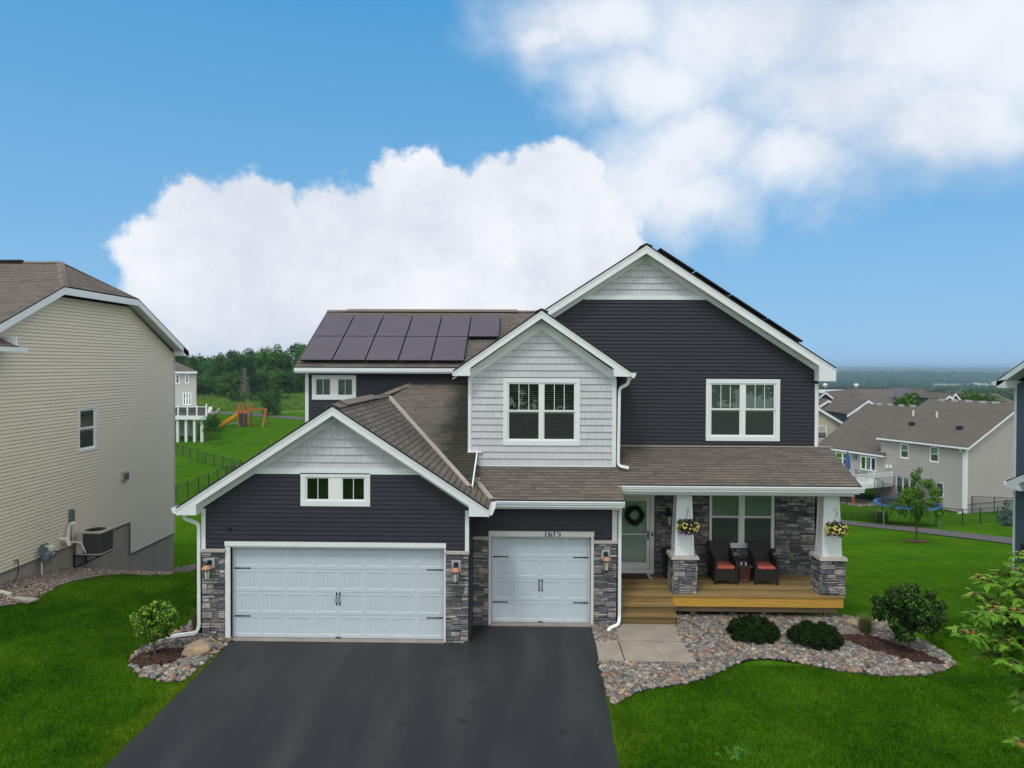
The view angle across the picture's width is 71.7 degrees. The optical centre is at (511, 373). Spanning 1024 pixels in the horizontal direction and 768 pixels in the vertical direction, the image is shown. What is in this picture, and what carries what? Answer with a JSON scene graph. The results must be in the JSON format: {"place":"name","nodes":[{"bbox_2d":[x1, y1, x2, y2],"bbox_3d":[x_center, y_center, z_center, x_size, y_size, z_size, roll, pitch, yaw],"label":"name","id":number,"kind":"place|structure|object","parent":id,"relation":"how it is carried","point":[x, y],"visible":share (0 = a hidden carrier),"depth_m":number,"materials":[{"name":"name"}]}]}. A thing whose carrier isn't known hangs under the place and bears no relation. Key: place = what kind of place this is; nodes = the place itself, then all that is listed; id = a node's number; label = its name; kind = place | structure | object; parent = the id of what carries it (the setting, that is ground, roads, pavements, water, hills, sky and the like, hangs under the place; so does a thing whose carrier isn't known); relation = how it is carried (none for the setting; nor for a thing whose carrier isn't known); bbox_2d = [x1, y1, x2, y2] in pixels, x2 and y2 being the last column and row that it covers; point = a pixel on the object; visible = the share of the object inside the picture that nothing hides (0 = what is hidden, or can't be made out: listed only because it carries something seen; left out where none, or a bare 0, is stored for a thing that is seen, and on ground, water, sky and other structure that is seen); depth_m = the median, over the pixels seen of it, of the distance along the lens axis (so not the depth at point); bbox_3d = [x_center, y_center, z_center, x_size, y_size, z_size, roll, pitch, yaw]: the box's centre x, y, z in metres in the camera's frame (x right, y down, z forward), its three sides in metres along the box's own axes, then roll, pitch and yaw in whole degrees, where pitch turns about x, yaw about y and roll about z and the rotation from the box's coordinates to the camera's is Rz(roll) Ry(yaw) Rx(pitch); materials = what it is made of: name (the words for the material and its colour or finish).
{"place":"outdoors","nodes":[
{"label":"outdoors","id":0,"kind":"place"},
{"bbox_2d":[0,569,225,767],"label":"grass","id":1,"kind":"structure","parent":0,"point":[159,582],"depth_m":14.66,"materials":[{"name":"green plant"}]},
{"bbox_2d":[128,612,232,682],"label":"bed ground","id":2,"kind":"structure","parent":0,"point":[191,665],"depth_m":14.85,"materials":[{"name":"grey gravel"}]},
{"bbox_2d":[189,607,201,632],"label":"ornamental grass","id":3,"kind":"object","parent":2,"relation":"on","point":[194,621],"depth_m":16.66,"materials":[{"name":"green plant"}]},
{"bbox_2d":[181,640,211,655],"bbox_3d":[-6.923,6.054,15.561,0.614,0.347,0.478,0,1,-16],"label":"boulder","id":4,"kind":"object","parent":2,"relation":"on","point":[198,647],"visible":0.87,"depth_m":15.43,"materials":[{"name":"beige stone"}]},
{"bbox_2d":[105,625,619,767],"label":"driveway","id":5,"kind":"structure","parent":0,"point":[486,696],"depth_m":13.10,"materials":[{"name":"grey asphalt"}]},
{"bbox_2d":[0,367,1023,767],"bbox_3d":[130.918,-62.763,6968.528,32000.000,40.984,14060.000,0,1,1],"label":"lawn","id":6,"kind":"structure","parent":0,"point":[878,561],"depth_m":24.77,"materials":[{"name":"green plant"}]},
{"bbox_2d":[0,573,163,606],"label":"landscape edging","id":7,"kind":"object","parent":6,"relation":"on","point":[80,579],"visible":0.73,"depth_m":19.78,"materials":[{"name":"grey stone"}]},
{"bbox_2d":[0,260,188,584],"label":"house","id":8,"kind":"structure","parent":6,"relation":"on","point":[87,400],"depth_m":22.44,"materials":[{"name":"beige plastic"}]},
{"bbox_2d":[78,406,96,451],"bbox_3d":[-13.817,1.755,22.667,0.536,1.390,0.920,0,1,1],"label":"window","id":9,"kind":"structure","parent":8,"relation":"in","point":[87,428],"depth_m":22.85,"materials":[{"name":"white plastic"}]},
{"bbox_2d":[73,527,114,567],"bbox_3d":[-13.154,5.465,22.299,0.908,1.166,0.779,0,1,1],"label":"air conditioner","id":10,"kind":"object","parent":8,"relation":"attached to","point":[96,541],"visible":0.98,"depth_m":21.96,"materials":[{"name":"black metal"}]},
{"bbox_2d":[0,564,196,605],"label":"gravel","id":11,"kind":"structure","parent":6,"relation":"on","point":[59,576],"depth_m":19.91,"materials":[{"name":"grey gravel"}]},
{"bbox_2d":[9,596,38,603],"bbox_3d":[-12.395,5.696,17.978,0.700,0.100,0.318,0,1,18],"label":"splash block","id":12,"kind":"object","parent":11,"relation":"on","point":[27,600],"depth_m":17.91,"materials":[{"name":"concrete"}]},
{"bbox_2d":[38,543,51,574],"bbox_3d":[-13.400,5.393,20.462,0.289,1.054,0.507,0,1,-4],"label":"gas meter","id":13,"kind":"object","parent":11,"relation":"on","point":[44,553],"visible":0.97,"depth_m":20.26,"materials":[{"name":"grey metal"}]},
{"bbox_2d":[175,356,195,369],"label":"tree","id":14,"kind":"object","parent":6,"relation":"on","point":[185,363],"visible":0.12,"depth_m":190.25,"materials":[{"name":"green plant"}]},
{"bbox_2d":[177,355,199,375],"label":"tree","id":15,"kind":"object","parent":6,"relation":"on","point":[193,360],"visible":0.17,"depth_m":195.63,"materials":[{"name":"green plant"}]},
{"bbox_2d":[175,361,206,441],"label":"house","id":16,"kind":"structure","parent":6,"relation":"on","point":[189,412],"depth_m":92.82,"materials":[{"name":"grey"}]},
{"bbox_2d":[183,392,190,404],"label":"window","id":17,"kind":"structure","parent":16,"relation":"in","point":[186,395],"depth_m":92.85,"materials":[{"name":"white plastic"}]},
{"bbox_2d":[196,374,214,394],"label":"tree","id":18,"kind":"object","parent":6,"relation":"on","point":[205,380],"visible":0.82,"depth_m":177.42,"materials":[{"name":"green plant"}]},
{"bbox_2d":[196,360,218,395],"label":"tree","id":19,"kind":"object","parent":6,"relation":"on","point":[203,366],"visible":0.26,"depth_m":187.83,"materials":[{"name":"green plant"}]},
{"bbox_2d":[175,460,241,501],"bbox_3d":[-23.586,8.233,55.071,0.104,1.801,18.277,0,1,-6],"label":"chain link fence","id":20,"kind":"object","parent":6,"relation":"on","point":[201,476],"visible":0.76,"depth_m":53.25,"materials":[{"name":"black metal"}]},
{"bbox_2d":[198,409,222,444],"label":"tree","id":21,"kind":"object","parent":6,"relation":"on","point":[214,420],"visible":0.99,"depth_m":84.34,"materials":[{"name":"green plant"}]},
{"bbox_2d":[202,368,227,394],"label":"tree","id":22,"kind":"object","parent":6,"relation":"on","point":[212,373],"visible":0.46,"depth_m":179.88,"materials":[{"name":"green plant"}]},
{"bbox_2d":[207,352,230,381],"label":"tree","id":23,"kind":"object","parent":6,"relation":"on","point":[220,362],"visible":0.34,"depth_m":195.22,"materials":[{"name":"green plant"}]},
{"bbox_2d":[211,375,238,396],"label":"tree","id":24,"kind":"object","parent":6,"relation":"on","point":[221,385],"visible":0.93,"depth_m":172.56,"materials":[{"name":"green plant"}]},
{"bbox_2d":[223,369,243,393],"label":"tree","id":25,"kind":"object","parent":6,"relation":"on","point":[235,375],"visible":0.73,"depth_m":175.07,"materials":[{"name":"green plant"}]},
{"bbox_2d":[222,348,260,394],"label":"tree","id":26,"kind":"object","parent":6,"relation":"on","point":[242,360],"visible":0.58,"depth_m":188.28,"materials":[{"name":"green plant"}]},
{"bbox_2d":[219,403,268,426],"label":"playset","id":27,"kind":"object","parent":6,"relation":"on","point":[243,419],"visible":0.98,"depth_m":103.12,"materials":[{"name":"brown wood"}]},
{"bbox_2d":[238,368,251,396],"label":"dead tree","id":28,"kind":"object","parent":6,"relation":"on","point":[244,388],"visible":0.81,"depth_m":167.15,"materials":[{"name":"grey wood"}]},
{"bbox_2d":[197,392,304,411],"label":"tall grass","id":29,"kind":"structure","parent":6,"relation":"on","point":[296,401],"depth_m":142.10,"materials":[{"name":"green plant"}]},
{"bbox_2d":[242,374,267,393],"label":"tree","id":30,"kind":"object","parent":6,"relation":"on","point":[254,381],"visible":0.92,"depth_m":177.59,"materials":[{"name":"green plant"}]},
{"bbox_2d":[208,412,304,419],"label":"trail","id":31,"kind":"object","parent":6,"relation":"on","point":[279,416],"visible":0.48,"depth_m":118.11,"materials":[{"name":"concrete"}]},
{"bbox_2d":[225,389,290,401],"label":"bush","id":32,"kind":"object","parent":6,"relation":"on","point":[252,397],"visible":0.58,"depth_m":148.78,"materials":[{"name":"green plant"}]},
{"bbox_2d":[255,369,276,392],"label":"tree","id":33,"kind":"object","parent":6,"relation":"on","point":[264,374],"visible":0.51,"depth_m":179.59,"materials":[{"name":"green plant"}]},
{"bbox_2d":[260,395,282,414],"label":"bush","id":34,"kind":"object","parent":6,"relation":"on","point":[269,404],"visible":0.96,"depth_m":118.42,"materials":[{"name":"green plant"}]},
{"bbox_2d":[255,343,289,383],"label":"tree","id":35,"kind":"object","parent":6,"relation":"on","point":[277,362],"visible":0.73,"depth_m":188.12,"materials":[{"name":"green plant"}]},
{"bbox_2d":[269,370,288,392],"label":"tree","id":36,"kind":"object","parent":6,"relation":"on","point":[277,384],"visible":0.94,"depth_m":172.16,"materials":[{"name":"green plant"}]},
{"bbox_2d":[270,351,293,392],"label":"tree","id":37,"kind":"object","parent":6,"relation":"on","point":[287,355],"visible":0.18,"depth_m":194.00,"materials":[{"name":"green plant"}]},
{"bbox_2d":[277,369,304,393],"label":"tree","id":38,"kind":"object","parent":6,"relation":"on","point":[290,384],"visible":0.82,"depth_m":174.01,"materials":[{"name":"green plant"}]},
{"bbox_2d":[283,342,303,381],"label":"tree","id":39,"kind":"object","parent":6,"relation":"on","point":[290,350],"visible":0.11,"depth_m":202.30,"materials":[{"name":"green plant"}]},
{"bbox_2d":[288,344,305,392],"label":"tree","id":40,"kind":"object","parent":6,"relation":"on","point":[300,352],"visible":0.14,"depth_m":187.76,"materials":[{"name":"green plant"}]},
{"bbox_2d":[290,373,304,392],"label":"tree","id":41,"kind":"object","parent":6,"relation":"on","point":[301,387],"visible":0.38,"depth_m":176.13,"materials":[{"name":"green plant"}]},
{"bbox_2d":[153,243,865,642],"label":"house","id":42,"kind":"structure","parent":6,"relation":"on","point":[437,475],"depth_m":18.03,"materials":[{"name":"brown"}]},
{"bbox_2d":[312,375,355,399],"bbox_3d":[-5.744,0.431,23.151,1.430,0.790,0.536,0,1,1],"label":"window","id":43,"kind":"structure","parent":42,"relation":"in","point":[324,387],"depth_m":22.91,"materials":[{"name":"white plastic"}]},
{"bbox_2d":[300,473,369,506],"bbox_3d":[-4.043,2.647,16.495,1.600,0.760,0.536,0,1,1],"label":"window","id":44,"kind":"structure","parent":42,"relation":"in","point":[338,489],"depth_m":16.25,"materials":[{"name":"white plastic"}]},
{"bbox_2d":[232,547,443,638],"bbox_3d":[-4.020,5.069,16.413,4.980,2.158,0.119,0,1,1],"label":"garage door","id":45,"kind":"structure","parent":42,"relation":"in","point":[362,593],"depth_m":16.42,"materials":[{"name":"white metal"}]},
{"bbox_2d":[491,537,590,622],"bbox_3d":[0.704,5.057,17.425,2.478,2.165,0.119,0,1,1],"label":"garage door","id":46,"kind":"structure","parent":42,"relation":"in","point":[534,579],"depth_m":17.43,"materials":[{"name":"white metal"}]},
{"bbox_2d":[503,378,579,445],"bbox_3d":[0.766,0.973,18.534,1.985,1.735,0.536,0,1,1],"label":"window","id":47,"kind":"structure","parent":42,"relation":"in","point":[536,411],"depth_m":18.31,"materials":[{"name":"white plastic"}]},
{"bbox_2d":[617,573,651,578],"bbox_3d":[3.304,5.499,19.291,0.930,0.022,0.480,0,1,1],"label":"doormat","id":48,"kind":"object","parent":42,"relation":"on","point":[635,576],"visible":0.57,"depth_m":19.23,"materials":[{"name":"black plastic"}]},
{"bbox_2d":[625,505,645,525],"bbox_3d":[3.384,3.891,19.506,0.595,0.600,0.223,0,1,1],"label":"wreath","id":49,"kind":"object","parent":42,"relation":"attached to","point":[629,509],"visible":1,"depth_m":19.48,"materials":[{"name":"green plant"}]},
{"bbox_2d":[617,495,653,573],"bbox_3d":[3.360,4.407,19.631,1.120,2.200,0.212,0,1,1],"label":"front door","id":50,"kind":"structure","parent":42,"relation":"in","point":[637,542],"depth_m":19.67,"materials":[{"name":"white plastic"}]},
{"bbox_2d":[676,507,699,534],"bbox_3d":[4.362,3.647,17.597,0.591,0.702,0.509,0,1,1],"label":"hanging basket","id":51,"kind":"object","parent":42,"relation":"hanging from","point":[688,526],"visible":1,"depth_m":17.50,"materials":[{"name":"yellow"}]},
{"bbox_2d":[707,540,737,584],"bbox_3d":[5.624,5.027,18.956,0.620,0.995,0.748,0,1,0],"label":"wicker armchair","id":52,"kind":"object","parent":42,"relation":"on","point":[722,563],"visible":1,"depth_m":18.96,"materials":[{"name":"brown wicker"}]},
{"bbox_2d":[709,496,774,547],"bbox_3d":[6.326,3.972,19.560,1.780,1.635,0.121,0,1,1],"label":"window","id":53,"kind":"structure","parent":42,"relation":"in","point":[736,519],"depth_m":19.55,"materials":[{"name":"white plastic"}]},
{"bbox_2d":[706,379,779,440],"bbox_3d":[6.347,0.988,19.730,2.020,1.700,0.536,0,1,1],"label":"window","id":54,"kind":"structure","parent":42,"relation":"in","point":[736,409],"depth_m":19.50,"materials":[{"name":"white plastic"}]},
{"bbox_2d":[738,561,752,582],"bbox_3d":[6.163,5.293,18.905,0.400,0.470,0.440,0,1,1],"label":"side table","id":55,"kind":"object","parent":42,"relation":"on","point":[744,571],"visible":0.77,"depth_m":18.76,"materials":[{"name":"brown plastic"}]},
{"bbox_2d":[747,540,778,584],"bbox_3d":[6.696,5.032,18.936,0.620,0.995,0.748,0,1,3],"label":"wicker armchair","id":56,"kind":"object","parent":42,"relation":"on","point":[763,560],"visible":0.92,"depth_m":18.89,"materials":[{"name":"brown wicker"}]},
{"bbox_2d":[824,509,849,537],"bbox_3d":[8.019,3.680,17.518,0.593,0.701,0.513,0,1,1],"label":"hanging basket","id":57,"kind":"object","parent":42,"relation":"hanging from","point":[837,529],"visible":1,"depth_m":17.40,"materials":[{"name":"yellow"}]},
{"bbox_2d":[714,745,771,760],"bbox_3d":[3.752,6.209,11.610,0.904,0.071,0.450,0,1,1],"label":"clover patch","id":58,"kind":"object","parent":6,"relation":"on","point":[734,750],"visible":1,"depth_m":11.61,"materials":[{"name":"green plant"}]},
{"bbox_2d":[818,398,831,407],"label":"house","id":59,"kind":"structure","parent":6,"relation":"on","point":[822,403],"depth_m":95.34,"materials":[{"name":"beige"}]},
{"bbox_2d":[818,407,843,443],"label":"house","id":60,"kind":"structure","parent":6,"relation":"on","point":[828,423],"depth_m":79.77,"materials":[{"name":"beige"}]},
{"bbox_2d":[819,389,864,399],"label":"house","id":61,"kind":"structure","parent":6,"relation":"on","point":[830,395],"depth_m":116.02,"materials":[{"name":"brown"}]},
{"bbox_2d":[821,396,874,421],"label":"house","id":62,"kind":"structure","parent":6,"relation":"on","point":[843,409],"depth_m":90.24,"materials":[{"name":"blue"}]},
{"bbox_2d":[819,386,881,392],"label":"warehouse","id":63,"kind":"structure","parent":6,"relation":"on","point":[822,389],"depth_m":228.46,"materials":[{"name":"white"}]},
{"bbox_2d":[845,389,895,396],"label":"house","id":64,"kind":"structure","parent":6,"relation":"on","point":[877,392],"depth_m":140.69,"materials":[{"name":"beige"}]},
{"bbox_2d":[851,397,897,404],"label":"house","id":65,"kind":"structure","parent":6,"relation":"on","point":[885,400],"depth_m":103.57,"materials":[{"name":"beige"}]},
{"bbox_2d":[891,388,915,401],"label":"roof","id":66,"kind":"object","parent":65,"relation":"on","point":[898,392],"visible":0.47,"depth_m":103.67,"materials":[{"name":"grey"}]},
{"bbox_2d":[873,475,942,526],"bbox_3d":[28.492,9.318,51.094,4.440,3.343,4.440,0,1,1],"label":"trampoline","id":67,"kind":"object","parent":6,"relation":"on","point":[882,501],"visible":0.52,"depth_m":50.98,"materials":[{"name":"blue"}]},
{"bbox_2d":[893,392,923,406],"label":"tree","id":68,"kind":"object","parent":6,"relation":"on","point":[908,399],"visible":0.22,"depth_m":82.03,"materials":[{"name":"green plant"}]},
{"bbox_2d":[884,467,945,540],"bbox_3d":[22.793,7.525,40.160,3.016,4.589,2.300,1,1,34],"label":"tree","id":69,"kind":"object","parent":6,"relation":"on","point":[906,495],"visible":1,"depth_m":40.01,"materials":[{"name":"green plant"}]},
{"bbox_2d":[818,399,1013,513],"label":"house","id":70,"kind":"structure","parent":6,"relation":"on","point":[962,451],"depth_m":63.37,"materials":[{"name":"beige"}]},
{"bbox_2d":[860,455,876,471],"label":"sliding door","id":71,"kind":"structure","parent":70,"relation":"in","point":[866,463],"depth_m":68.68,"materials":[{"name":"white plastic"}]},
{"bbox_2d":[900,443,908,458],"bbox_3d":[35.880,7.030,64.768,0.342,1.362,0.869,0,1,-6],"label":"window","id":72,"kind":"structure","parent":70,"relation":"in","point":[904,451],"depth_m":64.81,"materials":[{"name":"white plastic"}]},
{"bbox_2d":[895,476,916,492],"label":"sliding door","id":73,"kind":"structure","parent":70,"relation":"in","point":[903,481],"depth_m":65.18,"materials":[{"name":"white glass"}]},
{"bbox_2d":[929,446,938,462],"bbox_3d":[36.994,7.039,62.070,0.333,1.387,0.848,0,1,-6],"label":"window","id":74,"kind":"structure","parent":70,"relation":"in","point":[934,456],"depth_m":62.14,"materials":[{"name":"white plastic"}]},
{"bbox_2d":[818,370,1020,401],"bbox_3d":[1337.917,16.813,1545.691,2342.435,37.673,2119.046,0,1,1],"label":"woodland","id":75,"kind":"object","parent":6,"relation":"on","point":[911,379],"visible":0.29,"depth_m":1832.94,"materials":[{"name":"green plant"}]},
{"bbox_2d":[846,497,1007,524],"bbox_3d":[31.511,10.816,56.459,13.116,2.319,6.350,1,1,44],"label":"chain link fence","id":76,"kind":"object","parent":6,"relation":"on","point":[936,510],"visible":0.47,"depth_m":52.70,"materials":[{"name":"black metal"}]},
{"bbox_2d":[841,520,1012,543],"bbox_3d":[26.645,10.118,46.573,4.416,2.606,20.600,0,1,-17],"label":"trail","id":77,"kind":"object","parent":6,"relation":"on","point":[963,535],"visible":0.72,"depth_m":45.64,"materials":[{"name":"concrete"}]},
{"bbox_2d":[914,393,954,404],"bbox_3d":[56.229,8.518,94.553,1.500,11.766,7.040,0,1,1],"label":"house","id":78,"kind":"structure","parent":6,"relation":"on","point":[925,396],"depth_m":94.14,"materials":[{"name":"grey"}]},
{"bbox_2d":[924,391,960,399],"bbox_3d":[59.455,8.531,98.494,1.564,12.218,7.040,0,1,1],"label":"house","id":79,"kind":"structure","parent":6,"relation":"on","point":[954,395],"depth_m":96.52,"materials":[{"name":"beige"}]},
{"bbox_2d":[956,389,1007,401],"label":"tree","id":80,"kind":"object","parent":6,"relation":"on","point":[974,396],"visible":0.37,"depth_m":96.89,"materials":[{"name":"green plant"}]},
{"bbox_2d":[956,393,1013,402],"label":"house","id":81,"kind":"structure","parent":6,"relation":"on","point":[1005,399],"depth_m":109.61,"materials":[{"name":"grey"}]},
{"bbox_2d":[946,550,1023,751],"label":"maple tree","id":82,"kind":"object","parent":6,"relation":"on","point":[1001,618],"visible":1,"depth_m":5.07,"materials":[{"name":"green plant"}]},
{"bbox_2d":[970,380,1019,400],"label":"tree","id":83,"kind":"object","parent":6,"relation":"on","point":[1010,396],"visible":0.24,"depth_m":187.57,"materials":[{"name":"green plant"}]},
{"bbox_2d":[995,499,1012,525],"bbox_3d":[35.694,10.066,50.999,1.492,2.125,1.472,0,1,1],"label":"spruce","id":84,"kind":"object","parent":6,"relation":"on","point":[1007,520],"visible":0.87,"depth_m":50.95,"materials":[{"name":"green plant"}]},
{"bbox_2d":[992,361,1023,574],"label":"house","id":85,"kind":"structure","parent":6,"relation":"on","point":[1011,378],"depth_m":23.50,"materials":[{"name":"blue stone"}]},
{"bbox_2d":[0,0,1023,367],"label":"sky","id":86,"kind":"structure","parent":0,"point":[850,172],"materials":[{"name":"blue"}]},
{"bbox_2d":[591,624,619,642],"bbox_3d":[2.216,6.133,16.756,0.638,0.108,1.162,0,1,1],"label":"river rock","id":87,"kind":"object","parent":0,"point":[600,632],"visible":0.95,"depth_m":16.65,"materials":[{"name":"grey gravel"}]},
{"bbox_2d":[595,641,623,661],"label":"walkway","id":88,"kind":"structure","parent":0,"point":[608,651],"depth_m":15.65,"materials":[{"name":"concrete"}]},
{"bbox_2d":[616,624,680,641],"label":"walkway","id":89,"kind":"structure","parent":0,"point":[651,632],"depth_m":16.76,"materials":[{"name":"concrete"}]},
{"bbox_2d":[619,641,696,662],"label":"walkway","id":90,"kind":"structure","parent":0,"point":[653,651],"depth_m":15.64,"materials":[{"name":"concrete"}]},
{"bbox_2d":[661,548,670,577],"bbox_3d":[4.240,5.136,19.239,0.330,0.760,0.330,0,1,1],"label":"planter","id":91,"kind":"object","parent":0,"point":[665,556],"visible":0.46,"depth_m":19.12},
{"bbox_2d":[597,612,956,705],"bbox_3d":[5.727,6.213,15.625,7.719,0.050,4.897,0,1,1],"label":"bed ground","id":92,"kind":"structure","parent":0,"point":[798,663],"depth_m":14.93,"materials":[{"name":"grey gravel"}]},
{"bbox_2d":[725,614,780,644],"bbox_3d":[5.641,5.907,16.517,1.248,0.568,1.164,0,1,1],"label":"yew bush","id":93,"kind":"object","parent":92,"relation":"on","point":[751,627],"visible":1,"depth_m":16.24,"materials":[{"name":"green plant"}]},
{"bbox_2d":[612,639,952,704],"bbox_3d":[6.056,6.187,14.522,8.327,0.038,2.959,0,1,-35],"label":"landscape edging","id":94,"kind":"object","parent":92,"relation":"on","point":[643,690],"visible":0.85,"depth_m":14.64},
{"bbox_2d":[785,619,844,650],"bbox_3d":[6.931,5.909,16.185,1.289,0.565,1.112,0,1,1],"label":"yew bush","id":95,"kind":"object","parent":92,"relation":"on","point":[811,633],"visible":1,"depth_m":15.94,"materials":[{"name":"green plant"}]},
{"bbox_2d":[843,618,858,626],"bbox_3d":[8.299,6.115,17.355,0.390,0.261,0.324,0,1,1],"label":"boulder","id":96,"kind":"object","parent":92,"relation":"on","point":[849,621],"visible":0.69,"depth_m":17.26,"materials":[{"name":"beige stone"}]},
{"bbox_2d":[853,611,876,633],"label":"ornamental grass","id":97,"kind":"object","parent":92,"relation":"on","point":[865,624],"depth_m":16.77,"materials":[{"name":"green plant"}]},
{"bbox_2d":[608,616,1023,767],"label":"grass","id":98,"kind":"structure","parent":0,"point":[958,653],"depth_m":12.80,"materials":[{"name":"green plant"}]},
{"bbox_2d":[817,496,880,506],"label":"gravel","id":99,"kind":"structure","parent":0,"point":[863,503],"depth_m":66.19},
{"bbox_2d":[840,502,888,523],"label":"tall grass","id":100,"kind":"structure","parent":0,"point":[851,512],"depth_m":53.95,"materials":[{"name":"green plant"}]},
{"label":"mulch ground","id":101,"kind":"structure","parent":0,"visible":0},
{"bbox_2d":[841,633,944,663],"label":"bark mulch","id":102,"kind":"object","parent":101,"relation":"on","point":[879,645],"visible":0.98,"depth_m":15.89,"materials":[{"name":"brown wood"}]},
{"bbox_2d":[869,583,949,648],"bbox_3d":[8.914,5.602,15.884,1.492,1.801,1.443,1,1,45],"label":"bush","id":103,"kind":"object","parent":102,"relation":"on","point":[894,605],"visible":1,"depth_m":15.64,"materials":[{"name":"green plant"}]},
{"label":"mulch ground","id":104,"kind":"structure","parent":0,"visible":0},
{"bbox_2d":[128,647,186,668],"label":"bark mulch","id":105,"kind":"object","parent":104,"relation":"on","point":[161,656],"visible":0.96,"depth_m":15.22,"materials":[{"name":"brown wood"}]},
{"bbox_2d":[128,599,179,654],"bbox_3d":[-7.775,5.656,15.461,1.044,1.569,0.910,0,1,1],"label":"bush","id":106,"kind":"object","parent":105,"relation":"on","point":[155,620],"visible":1,"depth_m":15.26,"materials":[{"name":"green plant"}]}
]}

